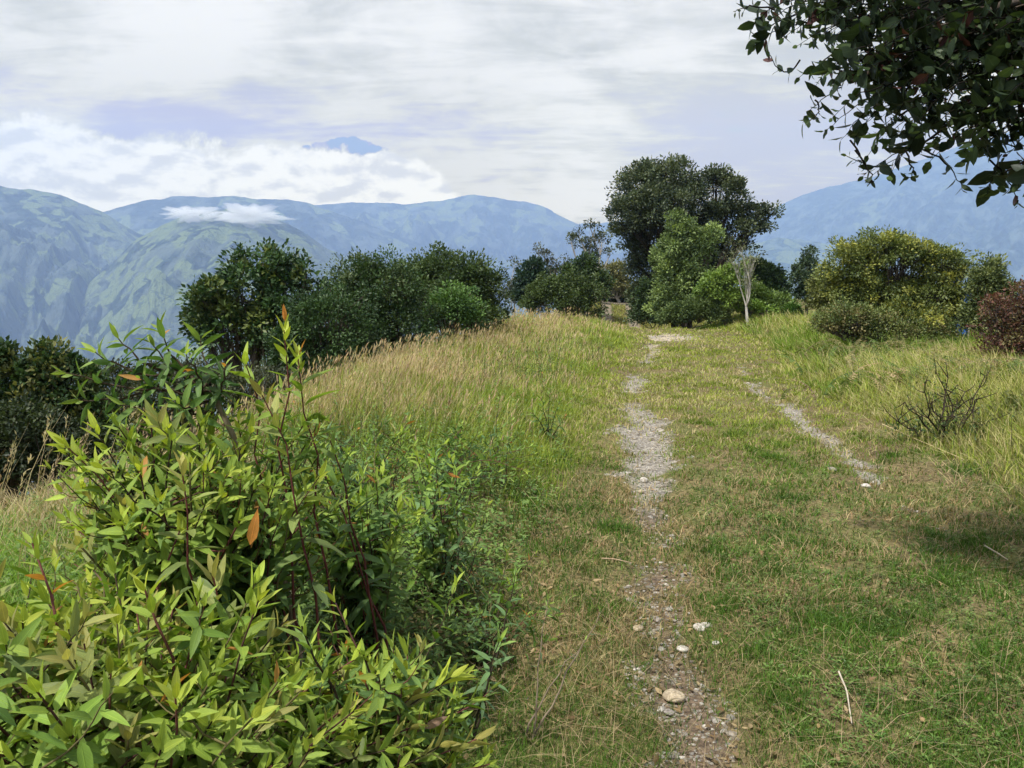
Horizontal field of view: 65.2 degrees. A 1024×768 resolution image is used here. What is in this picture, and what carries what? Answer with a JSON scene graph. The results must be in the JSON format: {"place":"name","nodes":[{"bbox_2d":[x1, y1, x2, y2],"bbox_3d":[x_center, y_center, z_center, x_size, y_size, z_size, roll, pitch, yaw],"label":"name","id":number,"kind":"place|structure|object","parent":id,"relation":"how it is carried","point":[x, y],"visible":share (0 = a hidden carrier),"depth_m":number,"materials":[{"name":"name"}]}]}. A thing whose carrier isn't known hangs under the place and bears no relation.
{"place":"outdoors","nodes":[
{"label":"outdoors","id":0,"kind":"place"},
{"bbox_2d":[0,186,142,495],"bbox_3d":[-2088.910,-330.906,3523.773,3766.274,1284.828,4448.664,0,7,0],"label":"mountain","id":1,"kind":"structure","parent":0,"point":[59,253],"depth_m":3297.89,"materials":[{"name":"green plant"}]},
{"bbox_2d":[0,399,324,701],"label":"long grass","id":2,"kind":"structure","parent":0,"point":[4,546],"depth_m":4.01,"materials":[{"name":"green plant"}]},
{"bbox_2d":[104,196,433,264],"bbox_3d":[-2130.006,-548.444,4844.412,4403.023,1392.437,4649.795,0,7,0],"label":"mountain","id":3,"kind":"structure","parent":0,"point":[335,232],"depth_m":5684.45,"materials":[{"name":"blue stone"}]},
{"bbox_2d":[80,208,539,463],"bbox_3d":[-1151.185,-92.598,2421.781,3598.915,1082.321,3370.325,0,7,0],"label":"mountain","id":4,"kind":"structure","parent":0,"point":[138,282],"depth_m":3131.20,"materials":[{"name":"blue stone"}]},
{"bbox_2d":[0,307,639,566],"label":"tall grass","id":5,"kind":"structure","parent":0,"point":[406,373],"depth_m":8.59,"materials":[{"name":"green plant"}]},
{"bbox_2d":[315,195,650,314],"bbox_3d":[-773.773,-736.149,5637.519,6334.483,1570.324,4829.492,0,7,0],"label":"mountain","id":6,"kind":"structure","parent":0,"point":[502,230],"depth_m":6886.60,"materials":[{"name":"blue stone"}]},
{"bbox_2d":[0,0,1023,223],"label":"sky","id":7,"kind":"structure","parent":0,"point":[106,105],"materials":[{"name":"white"}]},
{"bbox_2d":[13,299,1023,767],"bbox_3d":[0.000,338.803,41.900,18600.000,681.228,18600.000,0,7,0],"label":"ground","id":8,"kind":"structure","parent":0,"point":[835,509],"depth_m":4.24,"materials":[{"name":"green plant"}]},
{"bbox_2d":[0,388,128,511],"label":"bush","id":9,"kind":"object","parent":8,"relation":"on","point":[25,420],"visible":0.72,"depth_m":7.45,"materials":[{"name":"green plant"}]},
{"bbox_2d":[0,333,145,501],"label":"tree","id":10,"kind":"object","parent":8,"relation":"on","point":[31,370],"visible":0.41,"depth_m":8.42,"materials":[{"name":"green plant"}]},
{"bbox_2d":[0,529,145,737],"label":"leafy shrub","id":11,"kind":"object","parent":8,"relation":"on","point":[24,618],"visible":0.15,"depth_m":1.81,"materials":[{"name":"green plant"}]},
{"bbox_2d":[60,398,291,660],"bbox_3d":[-0.938,0.563,2.269,0.581,1.091,0.753,0,7,0],"label":"leafy shrub","id":12,"kind":"object","parent":8,"relation":"on","point":[168,552],"visible":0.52,"depth_m":2.12,"materials":[{"name":"green plant"}]},
{"bbox_2d":[51,311,302,665],"bbox_3d":[-0.956,0.462,2.367,0.698,1.354,0.354,0,7,0],"label":"tall shrub","id":13,"kind":"object","parent":8,"relation":"on","point":[198,396],"visible":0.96,"depth_m":2.29,"materials":[{"name":"green plant"}]},
{"bbox_2d":[40,375,352,701],"bbox_3d":[-0.969,0.537,2.462,0.942,1.132,0.964,-2,7,-16],"label":"leafy shrub","id":14,"kind":"object","parent":8,"relation":"on","point":[265,547],"visible":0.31,"depth_m":2.23,"materials":[{"name":"green plant"}]},
{"bbox_2d":[91,349,304,454],"bbox_3d":[-3.901,0.921,9.628,2.808,2.682,1.416,0,7,0],"label":"bush","id":15,"kind":"object","parent":8,"relation":"on","point":[239,380],"visible":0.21,"depth_m":9.43,"materials":[{"name":"green plant"}]},
{"bbox_2d":[0,527,498,767],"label":"leafy shrub","id":16,"kind":"object","parent":8,"relation":"on","point":[121,717],"visible":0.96,"depth_m":1.55,"materials":[{"name":"green plant"}]},
{"bbox_2d":[175,236,333,412],"bbox_3d":[-4.331,-0.002,13.523,2.656,4.954,1.597,0,7,0],"label":"tree","id":17,"kind":"object","parent":8,"relation":"on","point":[276,276],"visible":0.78,"depth_m":13.20,"materials":[{"name":"green plant"}]},
{"bbox_2d":[151,304,399,692],"bbox_3d":[-0.668,0.494,2.195,0.467,1.418,0.877,3,8,23],"label":"red stemmed shrub","id":18,"kind":"object","parent":8,"relation":"on","point":[275,427],"visible":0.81,"depth_m":2.22,"materials":[{"name":"green plant"}]},
{"bbox_2d":[150,571,502,767],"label":"leafy shrub","id":19,"kind":"object","parent":8,"relation":"on","point":[384,682],"visible":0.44,"depth_m":1.81,"materials":[{"name":"green plant"}]},
{"bbox_2d":[258,277,394,395],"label":"bush","id":20,"kind":"object","parent":8,"relation":"on","point":[322,342],"visible":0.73,"depth_m":11.74,"materials":[{"name":"green plant"}]},
{"bbox_2d":[256,424,448,671],"bbox_3d":[-0.566,0.613,2.857,0.702,0.932,0.610,0,7,0],"label":"leafy shrub","id":21,"kind":"object","parent":8,"relation":"on","point":[384,548],"visible":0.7,"depth_m":2.78,"materials":[{"name":"green plant"}]},
{"bbox_2d":[297,411,443,538],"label":"leafy shrub","id":22,"kind":"object","parent":8,"relation":"on","point":[342,455],"visible":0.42,"depth_m":4.00,"materials":[{"name":"green plant"}]},
{"bbox_2d":[314,243,454,368],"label":"bush","id":23,"kind":"object","parent":8,"relation":"on","point":[396,308],"visible":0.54,"depth_m":14.58,"materials":[{"name":"green plant"}]},
{"bbox_2d":[376,436,503,612],"bbox_3d":[-0.311,0.624,3.479,0.568,0.804,0.785,0,7,0],"label":"leafy shrub","id":24,"kind":"object","parent":8,"relation":"on","point":[439,544],"visible":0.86,"depth_m":3.38,"materials":[{"name":"green plant"}]},
{"bbox_2d":[387,240,514,335],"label":"bush","id":25,"kind":"object","parent":8,"relation":"on","point":[484,277],"visible":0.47,"depth_m":18.51,"materials":[{"name":"green plant"}]},
{"bbox_2d":[422,279,493,340],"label":"bush","id":26,"kind":"object","parent":8,"relation":"on","point":[453,301],"visible":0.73,"depth_m":16.26,"materials":[{"name":"green plant"}]},
{"bbox_2d":[394,405,538,488],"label":"leafy shrub","id":27,"kind":"object","parent":8,"relation":"on","point":[488,463],"visible":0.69,"depth_m":5.31,"materials":[{"name":"green plant"}]},
{"bbox_2d":[446,515,488,624],"bbox_3d":[-0.184,0.800,3.378,0.241,0.482,0.108,-6,10,-42],"label":"sapling","id":28,"kind":"object","parent":8,"relation":"on","point":[482,532],"visible":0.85,"depth_m":3.37,"materials":[{"name":"green plant"}]},
{"bbox_2d":[460,564,522,739],"bbox_3d":[-0.062,0.887,2.562,0.207,0.597,0.228,0,7,0],"label":"sapling","id":29,"kind":"object","parent":8,"relation":"on","point":[487,674],"visible":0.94,"depth_m":2.54,"materials":[{"name":"green plant"}]},
{"bbox_2d":[427,547,575,681],"bbox_3d":[-0.024,0.909,3.144,0.584,0.433,0.777,0,7,0],"label":"leafy shrub","id":30,"kind":"object","parent":8,"relation":"on","point":[487,634],"visible":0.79,"depth_m":3.14,"materials":[{"name":"green plant"}]},
{"bbox_2d":[489,390,514,489],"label":"sapling","id":31,"kind":"object","parent":8,"relation":"on","point":[503,439],"visible":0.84,"depth_m":5.51,"materials":[{"name":"green plant"}]},
{"bbox_2d":[496,256,521,317],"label":"tree","id":32,"kind":"object","parent":8,"relation":"on","point":[511,280],"visible":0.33,"depth_m":41.60,"materials":[{"name":"green plant"}]},
{"bbox_2d":[0,331,1023,767],"bbox_3d":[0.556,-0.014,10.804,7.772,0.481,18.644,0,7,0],"label":"weeds","id":33,"kind":"object","parent":8,"relation":"on","point":[404,611],"visible":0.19,"depth_m":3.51,"materials":[{"name":"green plant"}]},
{"bbox_2d":[508,255,553,310],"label":"tree","id":34,"kind":"object","parent":8,"relation":"on","point":[532,266],"visible":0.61,"depth_m":39.34,"materials":[{"name":"green plant"}]},
{"bbox_2d":[527,385,571,441],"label":"sapling","id":35,"kind":"object","parent":8,"relation":"on","point":[547,425],"visible":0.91,"depth_m":7.26,"materials":[{"name":"green plant"}]},
{"bbox_2d":[530,241,571,317],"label":"tree","id":36,"kind":"object","parent":8,"relation":"on","point":[547,260],"visible":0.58,"depth_m":40.50,"materials":[{"name":"green plant"}]},
{"bbox_2d":[525,595,600,739],"bbox_3d":[0.172,0.946,2.694,0.262,0.471,0.122,0,7,0],"label":"sapling","id":37,"kind":"object","parent":8,"relation":"on","point":[550,708],"visible":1,"depth_m":2.68,"materials":[{"name":"green plant"}]},
{"bbox_2d":[517,266,613,320],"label":"bush","id":38,"kind":"object","parent":8,"relation":"on","point":[560,292],"visible":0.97,"depth_m":33.27,"materials":[{"name":"green plant"}]},
{"bbox_2d":[556,251,617,316],"bbox_3d":[3.655,-4.722,38.854,3.063,3.567,2.095,0,7,0],"label":"tree","id":39,"kind":"object","parent":8,"relation":"on","point":[591,265],"visible":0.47,"depth_m":38.41,"materials":[{"name":"green plant"}]},
{"bbox_2d":[565,218,616,300],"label":"tree","id":40,"kind":"object","parent":8,"relation":"on","point":[589,239],"visible":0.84,"depth_m":42.31,"materials":[{"name":"green plant"}]},
{"bbox_2d":[597,257,634,302],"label":"tree","id":41,"kind":"object","parent":8,"relation":"on","point":[621,280],"visible":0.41,"depth_m":45.26,"materials":[{"name":"green plant"}]},
{"bbox_2d":[602,558,631,562],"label":"twig","id":42,"kind":"object","parent":8,"relation":"on","point":[616,559],"visible":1,"depth_m":4.26,"materials":[{"name":"beige wood"}]},
{"bbox_2d":[602,279,639,301],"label":"bush","id":43,"kind":"object","parent":8,"relation":"on","point":[621,298],"visible":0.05,"depth_m":47.26,"materials":[{"name":"green plant"}]},
{"bbox_2d":[633,625,643,631],"bbox_3d":[0.555,1.075,3.525,0.044,0.019,0.061,6,9,39],"label":"stone","id":44,"kind":"object","parent":8,"relation":"on","point":[641,626],"visible":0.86,"depth_m":3.52,"materials":[{"name":"beige stone"}]},
{"bbox_2d":[623,275,671,328],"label":"bush","id":45,"kind":"object","parent":8,"relation":"on","point":[638,315],"visible":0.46,"depth_m":33.08,"materials":[{"name":"green plant"}]},
{"bbox_2d":[558,299,799,329],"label":"mound grass","id":46,"kind":"structure","parent":8,"relation":"on","point":[709,326],"depth_m":39.10,"materials":[{"name":"green plant"}]},
{"bbox_2d":[641,207,726,328],"bbox_3d":[6.872,-4.330,31.281,3.624,5.070,2.512,0,7,0],"label":"tree","id":47,"kind":"object","parent":8,"relation":"on","point":[690,240],"visible":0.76,"depth_m":30.70,"materials":[{"name":"green plant"}]},
{"bbox_2d":[601,151,785,328],"bbox_3d":[7.559,-5.989,34.662,8.189,7.888,4.260,-2,7,-19],"label":"tree","id":48,"kind":"object","parent":8,"relation":"on","point":[656,194],"visible":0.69,"depth_m":33.81,"materials":[{"name":"green plant"}]},
{"bbox_2d":[654,293,734,328],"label":"bush","id":49,"kind":"object","parent":8,"relation":"on","point":[692,309],"visible":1,"depth_m":29.53,"materials":[{"name":"green plant"}]},
{"bbox_2d":[693,623,705,631],"bbox_3d":[0.828,1.074,3.526,0.066,0.032,0.054,5,9,36],"label":"stone","id":50,"kind":"object","parent":8,"relation":"on","point":[697,625],"visible":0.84,"depth_m":3.51,"materials":[{"name":"white stone"}]},
{"bbox_2d":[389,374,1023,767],"bbox_3d":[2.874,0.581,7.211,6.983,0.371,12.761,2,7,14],"label":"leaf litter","id":51,"kind":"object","parent":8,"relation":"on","point":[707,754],"visible":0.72,"depth_m":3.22,"materials":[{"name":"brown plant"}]},
{"bbox_2d":[691,256,757,325],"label":"bush","id":52,"kind":"object","parent":8,"relation":"on","point":[721,283],"visible":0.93,"depth_m":29.49,"materials":[{"name":"green plant"}]},
{"bbox_2d":[723,239,761,323],"bbox_3d":[8.167,-3.545,28.352,1.495,3.156,0.935,0,7,0],"label":"bare tree","id":53,"kind":"object","parent":8,"relation":"on","point":[748,286],"visible":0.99,"depth_m":28.21,"materials":[{"name":"grey plant"}]},
{"bbox_2d":[733,292,779,319],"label":"bush","id":54,"kind":"object","parent":8,"relation":"on","point":[757,307],"visible":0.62,"depth_m":30.76,"materials":[{"name":"green plant"}]},
{"bbox_2d":[731,280,799,318],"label":"bush","id":55,"kind":"object","parent":8,"relation":"on","point":[760,292],"visible":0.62,"depth_m":31.04,"materials":[{"name":"green plant"}]},
{"bbox_2d":[742,256,793,295],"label":"tree","id":56,"kind":"object","parent":8,"relation":"on","point":[770,274],"visible":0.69,"depth_m":35.22,"materials":[{"name":"green plant"}]},
{"bbox_2d":[775,300,803,318],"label":"bush","id":57,"kind":"object","parent":8,"relation":"on","point":[792,306],"visible":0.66,"depth_m":30.74,"materials":[{"name":"green plant"}]},
{"bbox_2d":[784,244,821,317],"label":"tree","id":58,"kind":"object","parent":8,"relation":"on","point":[800,272],"visible":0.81,"depth_m":29.58,"materials":[{"name":"green plant"}]},
{"bbox_2d":[799,269,835,337],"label":"shrub","id":59,"kind":"object","parent":8,"relation":"on","point":[817,301],"visible":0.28,"depth_m":19.83,"materials":[{"name":"green plant"}]},
{"bbox_2d":[838,671,851,723],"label":"twig","id":60,"kind":"object","parent":8,"relation":"on","point":[846,693],"visible":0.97,"depth_m":2.85,"materials":[{"name":"beige wood"}]},
{"bbox_2d":[861,483,870,488],"bbox_3d":[2.688,0.776,6.080,0.075,0.038,0.068,0,7,0],"label":"stone","id":61,"kind":"object","parent":8,"relation":"on","point":[866,485],"visible":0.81,"depth_m":6.06,"materials":[{"name":"white stone"}]},
{"bbox_2d":[778,336,975,362],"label":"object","id":62,"kind":"object","parent":8,"relation":"on","point":[897,342],"visible":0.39,"depth_m":15.41,"materials":[{"name":"green plant"}]},
{"bbox_2d":[733,0,1023,208],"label":"broadleaf tree","id":63,"kind":"object","parent":8,"relation":"on","point":[968,37],"visible":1,"depth_m":3.28,"materials":[{"name":"green plant"}]},
{"bbox_2d":[806,288,970,350],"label":"shrub","id":64,"kind":"object","parent":8,"relation":"on","point":[866,321],"visible":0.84,"depth_m":16.28,"materials":[{"name":"green plant"}]},
{"bbox_2d":[772,344,1010,378],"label":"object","id":65,"kind":"object","parent":8,"relation":"on","point":[931,352],"visible":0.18,"depth_m":13.06,"materials":[{"name":"green plant"}]},
{"bbox_2d":[810,224,985,334],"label":"shrub","id":66,"kind":"object","parent":8,"relation":"on","point":[921,293],"visible":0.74,"depth_m":17.00,"materials":[{"name":"green plant"}]},
{"bbox_2d":[780,353,1023,401],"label":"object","id":67,"kind":"object","parent":8,"relation":"on","point":[846,382],"visible":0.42,"depth_m":10.56,"materials":[{"name":"green plant"}]},
{"bbox_2d":[882,424,962,458],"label":"twig","id":68,"kind":"object","parent":8,"relation":"on","point":[918,440],"visible":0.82,"depth_m":7.57,"materials":[{"name":"brown wood"}]},
{"bbox_2d":[870,353,1020,448],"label":"bare shrub","id":69,"kind":"object","parent":8,"relation":"on","point":[950,416],"visible":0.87,"depth_m":7.63,"materials":[{"name":"brown plant"}]},
{"bbox_2d":[955,281,970,338],"bbox_3d":[9.505,-1.467,16.976,0.466,1.635,0.137,0,7,0],"label":"blue sheet","id":70,"kind":"object","parent":8,"relation":"on","point":[960,317],"visible":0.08,"depth_m":16.98,"materials":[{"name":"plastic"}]},
{"bbox_2d":[951,251,1021,336],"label":"shrub","id":71,"kind":"object","parent":8,"relation":"on","point":[989,277],"visible":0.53,"depth_m":15.78,"materials":[{"name":"green plant"}]},
{"bbox_2d":[964,275,1023,363],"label":"shrub","id":72,"kind":"object","parent":8,"relation":"on","point":[1011,337],"visible":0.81,"depth_m":12.42,"materials":[{"name":"red plant"}]},
{"bbox_2d":[965,389,1023,431],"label":"shrub","id":73,"kind":"object","parent":8,"relation":"on","point":[1013,399],"visible":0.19,"depth_m":8.06,"materials":[{"name":"green plant"}]},
{"bbox_2d":[984,545,1007,559],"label":"twig","id":74,"kind":"object","parent":8,"relation":"on","point":[995,552],"visible":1,"depth_m":4.54,"materials":[{"name":"wood"}]},
{"bbox_2d":[578,211,759,251],"bbox_3d":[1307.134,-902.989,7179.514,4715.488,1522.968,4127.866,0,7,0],"label":"mountain","id":75,"kind":"structure","parent":0,"point":[613,241],"depth_m":8235.33,"materials":[{"name":"blue stone"}]},
{"bbox_2d":[597,300,945,767],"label":"path","id":76,"kind":"structure","parent":0,"point":[701,743],"depth_m":3.98,"materials":[{"name":"grey gravel"}]},
{"bbox_2d":[640,477,647,482],"bbox_3d":[1.025,0.746,6.204,0.060,0.046,0.068,-4,8,-30],"label":"stone","id":77,"kind":"object","parent":76,"relation":"on","point":[642,480],"visible":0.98,"depth_m":6.18,"materials":[{"name":"white stone"}]},
{"bbox_2d":[652,616,661,622],"bbox_3d":[0.661,1.071,3.644,0.039,0.018,0.053,-2,7,-18],"label":"stone","id":78,"kind":"object","parent":76,"relation":"on","point":[658,618],"visible":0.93,"depth_m":3.63,"materials":[{"name":"beige stone"}]},
{"bbox_2d":[664,708,674,715],"bbox_3d":[0.564,1.179,2.876,0.039,0.011,0.042,0,7,0],"label":"stone","id":79,"kind":"object","parent":76,"relation":"on","point":[667,711],"visible":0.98,"depth_m":2.87,"materials":[{"name":"grey stone"}]},
{"bbox_2d":[662,689,684,702],"bbox_3d":[0.602,1.162,2.973,0.078,0.035,0.080,-6,9,-38],"label":"stone","id":80,"kind":"object","parent":76,"relation":"on","point":[667,695],"visible":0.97,"depth_m":2.96,"materials":[{"name":"beige stone"}]},
{"bbox_2d":[677,645,689,651],"bbox_3d":[0.717,1.109,3.352,0.054,0.017,0.049,-7,10,-43],"label":"stone","id":81,"kind":"object","parent":76,"relation":"on","point":[683,647],"visible":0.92,"depth_m":3.34,"materials":[{"name":"white stone"}]},
{"bbox_2d":[733,237,970,298],"bbox_3d":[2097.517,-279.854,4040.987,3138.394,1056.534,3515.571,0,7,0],"label":"mountain","id":82,"kind":"structure","parent":0,"point":[785,252],"depth_m":5063.05,"materials":[{"name":"blue stone"}]},
{"bbox_2d":[692,306,1023,576],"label":"verge grass","id":83,"kind":"structure","parent":0,"point":[794,331],"depth_m":10.11,"materials":[{"name":"green plant"}]},
{"bbox_2d":[748,132,1023,290],"bbox_3d":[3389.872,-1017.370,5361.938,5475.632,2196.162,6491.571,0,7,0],"label":"mountain","id":84,"kind":"structure","parent":0,"point":[927,206],"depth_m":6316.76,"materials":[{"name":"blue stone"}]}
]}

